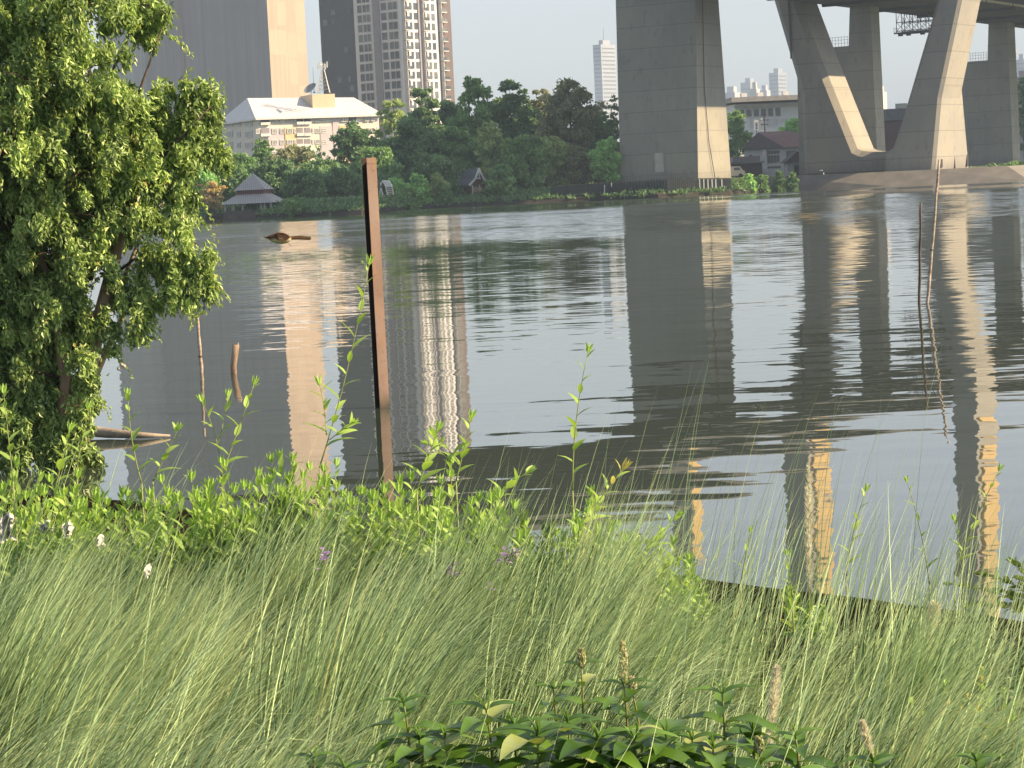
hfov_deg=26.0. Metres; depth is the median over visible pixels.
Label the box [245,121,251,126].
window
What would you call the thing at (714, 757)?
broad leaved plant
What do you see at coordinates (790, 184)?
riverside bush
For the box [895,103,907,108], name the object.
green roofed hall
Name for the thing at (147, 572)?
plastic scrap
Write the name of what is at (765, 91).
distant block
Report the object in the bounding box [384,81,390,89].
window
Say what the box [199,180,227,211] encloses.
tree
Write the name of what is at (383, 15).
window
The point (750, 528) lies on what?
leafy shoot
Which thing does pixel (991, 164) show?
riverside bush
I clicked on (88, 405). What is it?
leafy shoot
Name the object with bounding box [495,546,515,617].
lilac flower
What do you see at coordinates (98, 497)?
leafy bush
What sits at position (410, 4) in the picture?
balconies
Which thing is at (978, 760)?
broad leaved plant
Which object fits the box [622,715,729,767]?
broad leaved plant
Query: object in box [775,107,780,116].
window
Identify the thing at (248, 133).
window
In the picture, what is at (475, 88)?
tree
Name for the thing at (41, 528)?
plastic scrap
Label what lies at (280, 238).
brown bird
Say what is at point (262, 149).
tree
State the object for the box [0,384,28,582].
leafy shoot
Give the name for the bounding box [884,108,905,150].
building
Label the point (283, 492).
leafy bush
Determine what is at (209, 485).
leafy bush
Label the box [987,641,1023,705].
bush
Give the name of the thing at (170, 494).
leafy bush
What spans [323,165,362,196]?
tree
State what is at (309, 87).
satellite dish
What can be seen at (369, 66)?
window
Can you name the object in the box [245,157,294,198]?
tree
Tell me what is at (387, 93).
window
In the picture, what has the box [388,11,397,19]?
window
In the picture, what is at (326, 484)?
leafy bush
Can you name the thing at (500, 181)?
tree
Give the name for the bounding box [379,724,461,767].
broad leaved plant
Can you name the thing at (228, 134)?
window
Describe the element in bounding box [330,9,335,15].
window
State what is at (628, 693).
broad leaved plant
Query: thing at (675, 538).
leafy bush
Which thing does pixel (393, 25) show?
window
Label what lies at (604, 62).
skyscraper
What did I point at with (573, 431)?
leafy shoot
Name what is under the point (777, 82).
square tower
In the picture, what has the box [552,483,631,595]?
leafy bush
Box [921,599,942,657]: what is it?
grass plume
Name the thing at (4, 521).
plastic scrap
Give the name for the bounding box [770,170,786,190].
riverside bush
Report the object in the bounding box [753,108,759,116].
window
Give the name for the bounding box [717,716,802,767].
broad leaved plant
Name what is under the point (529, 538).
leafy bush
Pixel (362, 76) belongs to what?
window
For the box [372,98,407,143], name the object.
tree
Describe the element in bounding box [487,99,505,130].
tree
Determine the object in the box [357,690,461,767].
broad leaved plant
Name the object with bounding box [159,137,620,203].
undergrowth
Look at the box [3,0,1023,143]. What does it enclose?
sky
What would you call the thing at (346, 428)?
leafy shoot
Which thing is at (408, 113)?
tree
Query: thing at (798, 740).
broad leaved plant
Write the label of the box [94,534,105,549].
plastic scrap
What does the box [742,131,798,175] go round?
riverside house
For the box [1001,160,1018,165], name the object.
riverside bush
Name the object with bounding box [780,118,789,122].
window
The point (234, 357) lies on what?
broken stump
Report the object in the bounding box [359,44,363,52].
window
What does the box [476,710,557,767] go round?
broad leaved plant
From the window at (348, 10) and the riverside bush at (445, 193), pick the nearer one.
the riverside bush at (445, 193)
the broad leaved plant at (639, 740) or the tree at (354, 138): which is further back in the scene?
the tree at (354, 138)
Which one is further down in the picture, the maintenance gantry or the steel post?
the steel post
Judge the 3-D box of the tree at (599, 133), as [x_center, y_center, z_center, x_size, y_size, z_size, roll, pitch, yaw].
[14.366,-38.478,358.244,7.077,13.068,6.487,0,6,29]
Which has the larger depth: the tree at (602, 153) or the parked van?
the parked van
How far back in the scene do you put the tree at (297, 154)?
334.67 m
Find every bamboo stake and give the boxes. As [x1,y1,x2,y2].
[196,315,202,372]
[918,202,921,302]
[926,160,939,302]
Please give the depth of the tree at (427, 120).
362.76 m
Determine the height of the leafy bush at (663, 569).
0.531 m
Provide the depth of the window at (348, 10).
694.23 m
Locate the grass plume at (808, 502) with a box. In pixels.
[802,465,814,672]
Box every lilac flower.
[315,547,331,625]
[445,562,460,613]
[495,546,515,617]
[512,548,523,614]
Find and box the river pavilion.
[221,171,283,218]
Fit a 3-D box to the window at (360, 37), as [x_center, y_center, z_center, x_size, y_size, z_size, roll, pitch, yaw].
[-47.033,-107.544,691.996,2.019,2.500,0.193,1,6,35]
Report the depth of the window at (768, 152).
398.42 m
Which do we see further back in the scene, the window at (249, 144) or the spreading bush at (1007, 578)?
the window at (249, 144)
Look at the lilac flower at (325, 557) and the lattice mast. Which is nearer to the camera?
the lilac flower at (325, 557)
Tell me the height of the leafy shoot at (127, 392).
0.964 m
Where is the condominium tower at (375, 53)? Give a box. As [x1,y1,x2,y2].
[319,0,454,139]
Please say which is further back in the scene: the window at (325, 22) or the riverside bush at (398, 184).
the window at (325, 22)
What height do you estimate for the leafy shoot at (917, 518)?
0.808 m
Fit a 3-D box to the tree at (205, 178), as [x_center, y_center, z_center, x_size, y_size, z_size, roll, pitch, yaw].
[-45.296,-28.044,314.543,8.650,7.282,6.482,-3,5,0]
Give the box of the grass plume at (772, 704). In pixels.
[765,664,782,736]
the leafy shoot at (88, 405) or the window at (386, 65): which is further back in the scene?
the window at (386, 65)
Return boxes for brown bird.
[263,232,310,245]
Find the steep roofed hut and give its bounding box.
[457,168,486,193]
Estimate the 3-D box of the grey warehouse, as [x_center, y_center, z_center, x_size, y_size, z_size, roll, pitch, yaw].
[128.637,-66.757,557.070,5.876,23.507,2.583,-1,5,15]
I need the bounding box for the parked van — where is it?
[730,166,744,176]
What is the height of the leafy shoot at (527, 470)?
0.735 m
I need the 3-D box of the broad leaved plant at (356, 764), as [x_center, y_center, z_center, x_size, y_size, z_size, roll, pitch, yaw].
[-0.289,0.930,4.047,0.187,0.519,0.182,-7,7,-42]
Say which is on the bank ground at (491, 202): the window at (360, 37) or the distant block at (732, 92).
the distant block at (732, 92)
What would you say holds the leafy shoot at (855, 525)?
on the bank ground at (183, 513)
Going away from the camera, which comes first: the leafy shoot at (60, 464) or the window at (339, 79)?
the leafy shoot at (60, 464)
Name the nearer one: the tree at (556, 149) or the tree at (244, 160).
the tree at (244, 160)
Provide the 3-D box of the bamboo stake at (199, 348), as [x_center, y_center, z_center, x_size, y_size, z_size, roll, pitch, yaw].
[-4.562,-0.411,32.541,0.070,1.209,0.063,-3,5,0]
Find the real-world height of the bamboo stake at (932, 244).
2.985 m
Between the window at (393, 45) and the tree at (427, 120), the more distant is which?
the window at (393, 45)
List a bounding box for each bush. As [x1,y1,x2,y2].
[0,454,57,604]
[0,467,117,615]
[50,484,172,615]
[125,469,225,614]
[129,496,438,628]
[187,455,275,603]
[236,448,316,582]
[281,457,363,568]
[282,195,308,216]
[319,480,409,591]
[368,470,450,596]
[384,177,410,193]
[396,186,422,208]
[402,508,596,645]
[408,172,431,203]
[412,455,495,594]
[427,172,449,198]
[436,184,454,201]
[469,486,535,601]
[509,518,573,615]
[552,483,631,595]
[608,519,677,652]
[650,534,728,656]
[742,173,756,192]
[755,174,770,191]
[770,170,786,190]
[771,586,840,659]
[784,171,799,189]
[943,556,1023,612]
[983,162,995,166]
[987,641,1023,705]
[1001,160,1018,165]
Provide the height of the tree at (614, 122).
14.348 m
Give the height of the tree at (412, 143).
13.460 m
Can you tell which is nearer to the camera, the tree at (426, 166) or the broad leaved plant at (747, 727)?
the broad leaved plant at (747, 727)
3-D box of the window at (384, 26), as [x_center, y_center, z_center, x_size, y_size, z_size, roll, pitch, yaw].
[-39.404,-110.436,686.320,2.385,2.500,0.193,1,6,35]
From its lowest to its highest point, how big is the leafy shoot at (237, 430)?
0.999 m
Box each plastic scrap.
[0,511,16,542]
[38,520,54,533]
[61,520,73,537]
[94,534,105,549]
[144,563,151,578]
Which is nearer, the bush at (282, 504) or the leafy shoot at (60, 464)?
the bush at (282, 504)
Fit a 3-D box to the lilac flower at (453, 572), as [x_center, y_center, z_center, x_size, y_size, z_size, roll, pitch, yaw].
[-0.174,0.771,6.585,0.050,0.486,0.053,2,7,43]
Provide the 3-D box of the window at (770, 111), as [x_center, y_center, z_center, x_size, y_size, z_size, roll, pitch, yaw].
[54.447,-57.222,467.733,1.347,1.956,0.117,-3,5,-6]
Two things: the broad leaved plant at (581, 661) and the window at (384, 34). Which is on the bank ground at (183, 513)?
the broad leaved plant at (581, 661)
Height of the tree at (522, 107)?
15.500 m
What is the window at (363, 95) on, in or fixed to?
in the condominium tower at (375, 53)
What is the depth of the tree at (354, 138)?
341.85 m
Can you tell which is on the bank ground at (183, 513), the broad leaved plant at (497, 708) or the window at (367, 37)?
the broad leaved plant at (497, 708)
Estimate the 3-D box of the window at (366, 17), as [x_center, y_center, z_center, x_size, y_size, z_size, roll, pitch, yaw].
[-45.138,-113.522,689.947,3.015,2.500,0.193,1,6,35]
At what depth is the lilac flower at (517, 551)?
6.57 m
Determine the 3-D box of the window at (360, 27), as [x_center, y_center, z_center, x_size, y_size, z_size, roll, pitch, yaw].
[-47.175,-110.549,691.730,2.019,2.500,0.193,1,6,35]
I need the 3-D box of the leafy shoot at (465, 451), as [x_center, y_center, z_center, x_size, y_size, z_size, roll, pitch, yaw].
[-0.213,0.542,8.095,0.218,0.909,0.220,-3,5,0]
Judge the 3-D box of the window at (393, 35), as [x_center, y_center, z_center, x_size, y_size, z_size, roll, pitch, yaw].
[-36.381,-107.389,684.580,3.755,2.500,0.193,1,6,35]
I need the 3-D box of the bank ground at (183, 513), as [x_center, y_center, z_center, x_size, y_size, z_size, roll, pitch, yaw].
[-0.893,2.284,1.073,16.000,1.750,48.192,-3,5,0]
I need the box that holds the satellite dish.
[304,83,315,92]
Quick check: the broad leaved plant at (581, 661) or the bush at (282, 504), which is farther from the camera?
the bush at (282, 504)
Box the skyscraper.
[593,28,618,141]
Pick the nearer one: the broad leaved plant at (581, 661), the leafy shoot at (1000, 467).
the broad leaved plant at (581, 661)
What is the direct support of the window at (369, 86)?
in the condominium tower at (375, 53)
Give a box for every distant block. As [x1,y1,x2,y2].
[725,86,739,98]
[749,82,759,96]
[760,85,770,95]
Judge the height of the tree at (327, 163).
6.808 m
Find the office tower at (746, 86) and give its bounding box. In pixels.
[740,78,757,96]
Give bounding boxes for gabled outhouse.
[780,151,799,175]
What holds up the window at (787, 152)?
in the riverside house
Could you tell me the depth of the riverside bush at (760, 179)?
336.54 m
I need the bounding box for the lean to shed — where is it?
[730,156,763,177]
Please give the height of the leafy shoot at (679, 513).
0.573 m
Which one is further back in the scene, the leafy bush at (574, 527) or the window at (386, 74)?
the window at (386, 74)
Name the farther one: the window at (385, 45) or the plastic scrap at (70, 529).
the window at (385, 45)
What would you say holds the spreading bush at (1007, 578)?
on the bank ground at (183, 513)
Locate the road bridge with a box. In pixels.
[616,0,1023,189]
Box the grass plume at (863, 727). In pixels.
[858,719,874,758]
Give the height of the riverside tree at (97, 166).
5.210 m
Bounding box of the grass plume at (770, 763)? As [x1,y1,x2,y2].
[760,733,775,766]
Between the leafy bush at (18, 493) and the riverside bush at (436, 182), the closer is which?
the leafy bush at (18, 493)
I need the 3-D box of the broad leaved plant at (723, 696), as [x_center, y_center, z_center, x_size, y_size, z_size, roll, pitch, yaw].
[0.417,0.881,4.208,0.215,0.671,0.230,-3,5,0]
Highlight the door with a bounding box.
[794,165,798,174]
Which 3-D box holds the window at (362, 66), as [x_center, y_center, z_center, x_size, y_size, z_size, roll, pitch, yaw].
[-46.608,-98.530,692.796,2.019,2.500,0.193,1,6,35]
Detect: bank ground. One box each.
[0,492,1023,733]
[167,165,1013,219]
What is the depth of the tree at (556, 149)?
344.43 m
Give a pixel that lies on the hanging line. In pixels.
(122, 365)
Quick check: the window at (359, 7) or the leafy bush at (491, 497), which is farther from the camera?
the window at (359, 7)
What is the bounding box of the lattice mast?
[317,62,329,92]
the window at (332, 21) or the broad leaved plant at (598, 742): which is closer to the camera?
the broad leaved plant at (598, 742)
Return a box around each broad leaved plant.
[286,745,341,767]
[316,756,378,767]
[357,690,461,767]
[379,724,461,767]
[384,724,495,767]
[427,691,563,767]
[471,716,613,767]
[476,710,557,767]
[523,707,628,767]
[530,680,581,767]
[547,647,618,762]
[549,721,655,767]
[574,720,700,767]
[594,639,655,767]
[614,676,681,758]
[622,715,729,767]
[657,725,736,767]
[660,731,764,767]
[677,676,783,767]
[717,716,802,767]
[727,735,790,767]
[751,721,837,767]
[837,748,900,767]
[944,748,1004,767]
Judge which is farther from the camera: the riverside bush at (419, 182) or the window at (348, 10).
the window at (348, 10)
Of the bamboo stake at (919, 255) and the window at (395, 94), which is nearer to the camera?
the bamboo stake at (919, 255)
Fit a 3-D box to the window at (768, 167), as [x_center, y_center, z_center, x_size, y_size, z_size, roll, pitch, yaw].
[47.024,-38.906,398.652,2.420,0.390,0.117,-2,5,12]
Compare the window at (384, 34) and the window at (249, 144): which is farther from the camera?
the window at (384, 34)
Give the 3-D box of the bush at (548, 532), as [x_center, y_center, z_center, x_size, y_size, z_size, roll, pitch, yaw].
[0.020,0.746,7.574,0.892,0.565,0.718,-3,5,0]
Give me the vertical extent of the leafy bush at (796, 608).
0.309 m
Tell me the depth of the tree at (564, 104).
352.34 m
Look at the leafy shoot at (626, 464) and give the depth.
7.77 m
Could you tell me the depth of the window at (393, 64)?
685.39 m
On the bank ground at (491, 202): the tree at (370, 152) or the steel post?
the tree at (370, 152)
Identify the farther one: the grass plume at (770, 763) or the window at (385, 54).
the window at (385, 54)
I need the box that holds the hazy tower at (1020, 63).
[1016,54,1023,76]
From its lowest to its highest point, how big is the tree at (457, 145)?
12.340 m
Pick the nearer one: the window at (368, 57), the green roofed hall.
the green roofed hall
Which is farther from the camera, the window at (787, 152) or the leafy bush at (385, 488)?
the window at (787, 152)
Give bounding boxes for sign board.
[754,120,758,133]
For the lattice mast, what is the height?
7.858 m
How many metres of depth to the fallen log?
23.88 m
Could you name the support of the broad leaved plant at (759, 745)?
on the bank ground at (183, 513)
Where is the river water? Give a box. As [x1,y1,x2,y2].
[0,180,1023,621]
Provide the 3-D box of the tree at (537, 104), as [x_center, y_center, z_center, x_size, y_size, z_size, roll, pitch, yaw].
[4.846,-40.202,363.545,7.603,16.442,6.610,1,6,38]
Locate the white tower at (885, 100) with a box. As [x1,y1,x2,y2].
[883,86,886,108]
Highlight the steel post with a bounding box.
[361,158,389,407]
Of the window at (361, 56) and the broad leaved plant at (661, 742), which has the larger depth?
the window at (361, 56)
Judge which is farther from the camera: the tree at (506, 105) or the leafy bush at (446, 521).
the tree at (506, 105)
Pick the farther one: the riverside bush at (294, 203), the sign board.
the sign board
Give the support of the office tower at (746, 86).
on the bank ground at (491, 202)
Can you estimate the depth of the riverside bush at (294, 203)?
292.44 m
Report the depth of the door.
386.35 m
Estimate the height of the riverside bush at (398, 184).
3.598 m
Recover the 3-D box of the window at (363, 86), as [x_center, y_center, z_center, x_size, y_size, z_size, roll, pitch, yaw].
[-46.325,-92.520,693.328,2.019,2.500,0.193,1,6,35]
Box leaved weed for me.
[908,665,1023,766]
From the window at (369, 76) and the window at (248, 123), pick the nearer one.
the window at (248, 123)
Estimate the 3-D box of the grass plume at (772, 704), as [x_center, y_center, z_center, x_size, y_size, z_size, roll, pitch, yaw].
[0.562,0.884,4.700,0.041,0.597,0.043,1,6,38]
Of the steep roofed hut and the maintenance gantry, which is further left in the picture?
the steep roofed hut
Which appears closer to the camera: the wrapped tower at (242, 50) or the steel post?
the steel post
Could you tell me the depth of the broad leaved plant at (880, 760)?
4.04 m
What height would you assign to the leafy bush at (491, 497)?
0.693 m
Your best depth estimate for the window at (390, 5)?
683.72 m
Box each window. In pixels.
[223,130,232,137]
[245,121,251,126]
[245,131,251,137]
[245,142,251,148]
[323,20,327,25]
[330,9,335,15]
[330,19,334,24]
[337,77,341,82]
[341,117,347,121]
[346,7,350,13]
[350,85,354,91]
[356,5,361,13]
[357,15,362,22]
[358,25,362,32]
[358,34,363,42]
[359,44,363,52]
[359,54,364,61]
[360,64,364,71]
[360,73,365,81]
[361,83,365,91]
[361,93,366,100]
[362,4,369,12]
[362,14,370,22]
[363,24,370,32]
[363,34,371,41]
[364,43,371,51]
[365,53,372,61]
[365,63,372,71]
[366,73,373,81]
[366,83,373,90]
[367,92,374,100]
[367,102,374,108]
[380,2,386,10]
[381,12,386,20]
[381,22,387,30]
[382,32,387,40]
[382,42,388,50]
[383,52,388,59]
[383,62,389,69]
[384,71,389,79]
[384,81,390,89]
[385,91,390,99]
[387,1,397,9]
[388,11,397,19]
[388,21,398,29]
[389,31,398,39]
[389,41,399,49]
[390,51,399,59]
[390,61,400,69]
[391,70,400,78]
[391,80,401,88]
[392,90,401,98]
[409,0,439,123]
[746,108,751,116]
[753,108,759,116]
[760,108,766,116]
[766,118,778,126]
[767,107,773,116]
[767,150,779,153]
[767,155,779,162]
[767,166,780,168]
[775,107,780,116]
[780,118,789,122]
[786,150,796,156]
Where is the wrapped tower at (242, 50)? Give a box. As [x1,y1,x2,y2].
[99,0,308,159]
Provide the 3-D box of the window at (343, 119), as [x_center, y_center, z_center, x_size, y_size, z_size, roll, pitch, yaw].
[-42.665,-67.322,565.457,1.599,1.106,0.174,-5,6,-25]
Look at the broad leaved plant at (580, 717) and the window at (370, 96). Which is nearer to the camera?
the broad leaved plant at (580, 717)
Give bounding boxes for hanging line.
[117,344,125,370]
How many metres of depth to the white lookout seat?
316.68 m
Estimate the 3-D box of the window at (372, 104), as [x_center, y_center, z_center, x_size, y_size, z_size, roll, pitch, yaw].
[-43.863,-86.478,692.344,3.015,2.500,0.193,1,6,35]
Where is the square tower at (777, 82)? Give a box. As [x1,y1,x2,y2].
[769,68,786,95]
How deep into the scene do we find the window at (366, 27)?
690.26 m
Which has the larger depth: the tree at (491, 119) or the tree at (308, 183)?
the tree at (491, 119)
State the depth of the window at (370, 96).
691.95 m
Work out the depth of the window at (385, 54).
687.07 m
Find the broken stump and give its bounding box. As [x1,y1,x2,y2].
[230,342,238,372]
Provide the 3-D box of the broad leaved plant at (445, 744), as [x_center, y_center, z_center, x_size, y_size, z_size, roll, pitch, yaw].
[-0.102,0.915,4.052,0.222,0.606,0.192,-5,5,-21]
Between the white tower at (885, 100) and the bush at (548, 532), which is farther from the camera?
the white tower at (885, 100)
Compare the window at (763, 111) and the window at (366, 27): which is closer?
the window at (763, 111)
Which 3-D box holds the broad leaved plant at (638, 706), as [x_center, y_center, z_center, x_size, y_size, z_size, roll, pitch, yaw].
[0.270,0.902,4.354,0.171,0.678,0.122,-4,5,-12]
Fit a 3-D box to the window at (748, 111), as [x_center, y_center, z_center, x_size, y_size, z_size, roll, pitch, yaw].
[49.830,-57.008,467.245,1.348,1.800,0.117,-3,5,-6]
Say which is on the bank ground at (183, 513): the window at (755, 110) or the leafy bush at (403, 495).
the leafy bush at (403, 495)
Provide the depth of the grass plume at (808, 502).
7.27 m
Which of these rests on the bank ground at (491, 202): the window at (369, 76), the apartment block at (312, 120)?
the apartment block at (312, 120)
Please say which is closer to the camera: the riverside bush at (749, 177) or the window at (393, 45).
the riverside bush at (749, 177)
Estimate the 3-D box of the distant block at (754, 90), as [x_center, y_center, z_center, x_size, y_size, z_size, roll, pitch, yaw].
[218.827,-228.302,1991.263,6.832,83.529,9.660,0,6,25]
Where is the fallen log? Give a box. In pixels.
[38,426,169,437]
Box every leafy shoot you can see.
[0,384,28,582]
[44,420,76,532]
[61,400,95,495]
[123,387,156,536]
[150,422,182,506]
[196,374,259,526]
[305,254,375,517]
[401,419,445,560]
[420,409,476,537]
[489,465,536,537]
[557,342,594,512]
[567,458,632,541]
[625,509,684,557]
[732,525,753,653]
[781,548,801,657]
[838,483,870,659]
[903,475,937,601]
[949,463,1003,634]
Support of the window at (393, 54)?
in the condominium tower at (375, 53)
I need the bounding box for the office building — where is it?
[726,91,797,156]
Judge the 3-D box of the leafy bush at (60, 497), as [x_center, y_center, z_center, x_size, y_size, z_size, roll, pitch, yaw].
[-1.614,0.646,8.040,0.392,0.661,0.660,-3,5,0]
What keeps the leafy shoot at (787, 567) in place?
on the bank ground at (183, 513)
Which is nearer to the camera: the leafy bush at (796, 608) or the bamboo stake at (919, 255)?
the leafy bush at (796, 608)
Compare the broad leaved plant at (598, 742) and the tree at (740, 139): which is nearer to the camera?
the broad leaved plant at (598, 742)
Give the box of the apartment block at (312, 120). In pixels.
[221,94,383,162]
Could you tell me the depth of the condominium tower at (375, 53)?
692.05 m
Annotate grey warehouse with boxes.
[1017,70,1023,160]
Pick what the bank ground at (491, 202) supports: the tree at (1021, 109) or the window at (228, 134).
the tree at (1021, 109)
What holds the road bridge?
on the bank ground at (491, 202)
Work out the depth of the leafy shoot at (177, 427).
8.35 m
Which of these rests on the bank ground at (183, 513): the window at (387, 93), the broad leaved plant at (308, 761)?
the broad leaved plant at (308, 761)
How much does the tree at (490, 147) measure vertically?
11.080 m
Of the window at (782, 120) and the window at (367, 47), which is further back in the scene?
the window at (367, 47)
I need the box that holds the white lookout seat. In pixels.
[379,180,394,196]
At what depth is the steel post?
25.90 m
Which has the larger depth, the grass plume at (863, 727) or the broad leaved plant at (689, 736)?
the grass plume at (863, 727)
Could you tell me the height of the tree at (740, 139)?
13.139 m
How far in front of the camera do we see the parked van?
347.72 m
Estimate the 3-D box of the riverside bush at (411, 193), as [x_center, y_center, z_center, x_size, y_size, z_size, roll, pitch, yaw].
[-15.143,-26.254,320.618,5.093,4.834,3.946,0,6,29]
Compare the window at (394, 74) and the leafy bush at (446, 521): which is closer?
the leafy bush at (446, 521)
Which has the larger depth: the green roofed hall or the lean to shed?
the green roofed hall
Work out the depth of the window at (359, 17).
691.44 m
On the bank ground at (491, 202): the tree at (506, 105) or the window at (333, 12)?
the tree at (506, 105)
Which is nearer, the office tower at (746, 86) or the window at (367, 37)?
the window at (367, 37)
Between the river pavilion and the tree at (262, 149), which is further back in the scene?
the tree at (262, 149)
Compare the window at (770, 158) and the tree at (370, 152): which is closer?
the tree at (370, 152)
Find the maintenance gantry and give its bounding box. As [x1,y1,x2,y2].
[894,12,933,35]
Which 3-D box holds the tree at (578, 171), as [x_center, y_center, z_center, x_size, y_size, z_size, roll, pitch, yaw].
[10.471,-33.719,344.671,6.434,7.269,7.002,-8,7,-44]
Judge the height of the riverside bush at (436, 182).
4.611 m
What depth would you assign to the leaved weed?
5.67 m
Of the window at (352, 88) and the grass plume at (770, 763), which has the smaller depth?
the grass plume at (770, 763)
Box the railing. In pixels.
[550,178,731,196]
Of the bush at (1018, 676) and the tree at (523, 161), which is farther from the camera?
the tree at (523, 161)
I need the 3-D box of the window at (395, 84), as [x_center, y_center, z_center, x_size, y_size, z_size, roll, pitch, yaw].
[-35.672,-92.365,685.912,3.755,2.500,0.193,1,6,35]
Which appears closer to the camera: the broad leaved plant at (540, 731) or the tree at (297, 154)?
the broad leaved plant at (540, 731)
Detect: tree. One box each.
[0,0,235,474]
[178,168,220,201]
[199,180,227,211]
[212,152,257,199]
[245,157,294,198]
[251,138,274,163]
[265,143,314,167]
[280,169,327,198]
[299,157,340,196]
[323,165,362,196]
[329,120,379,164]
[347,146,404,192]
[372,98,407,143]
[374,116,450,182]
[396,112,420,125]
[402,153,463,196]
[409,87,446,152]
[430,99,458,152]
[434,125,487,179]
[445,76,500,167]
[474,120,504,178]
[480,162,516,195]
[487,79,541,160]
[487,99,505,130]
[497,134,552,188]
[511,102,541,133]
[521,88,557,145]
[533,77,607,155]
[536,135,574,187]
[560,143,602,184]
[580,106,618,182]
[585,136,622,182]
[604,94,619,181]
[727,110,753,162]
[778,117,798,133]
[1017,77,1023,155]
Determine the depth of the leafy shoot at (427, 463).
7.96 m
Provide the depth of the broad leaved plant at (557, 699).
4.32 m
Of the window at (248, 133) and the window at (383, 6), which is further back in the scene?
the window at (383, 6)
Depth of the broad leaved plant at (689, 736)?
4.08 m
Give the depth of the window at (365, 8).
689.67 m
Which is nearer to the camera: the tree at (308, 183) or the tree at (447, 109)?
the tree at (308, 183)
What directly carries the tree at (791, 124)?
on the bank ground at (491, 202)
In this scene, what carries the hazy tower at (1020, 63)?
on the bank ground at (491, 202)
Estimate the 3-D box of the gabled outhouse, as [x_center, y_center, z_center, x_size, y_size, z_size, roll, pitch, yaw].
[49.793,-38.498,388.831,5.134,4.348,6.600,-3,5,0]
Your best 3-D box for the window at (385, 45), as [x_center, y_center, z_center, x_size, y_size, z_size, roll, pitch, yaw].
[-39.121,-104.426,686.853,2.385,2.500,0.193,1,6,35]

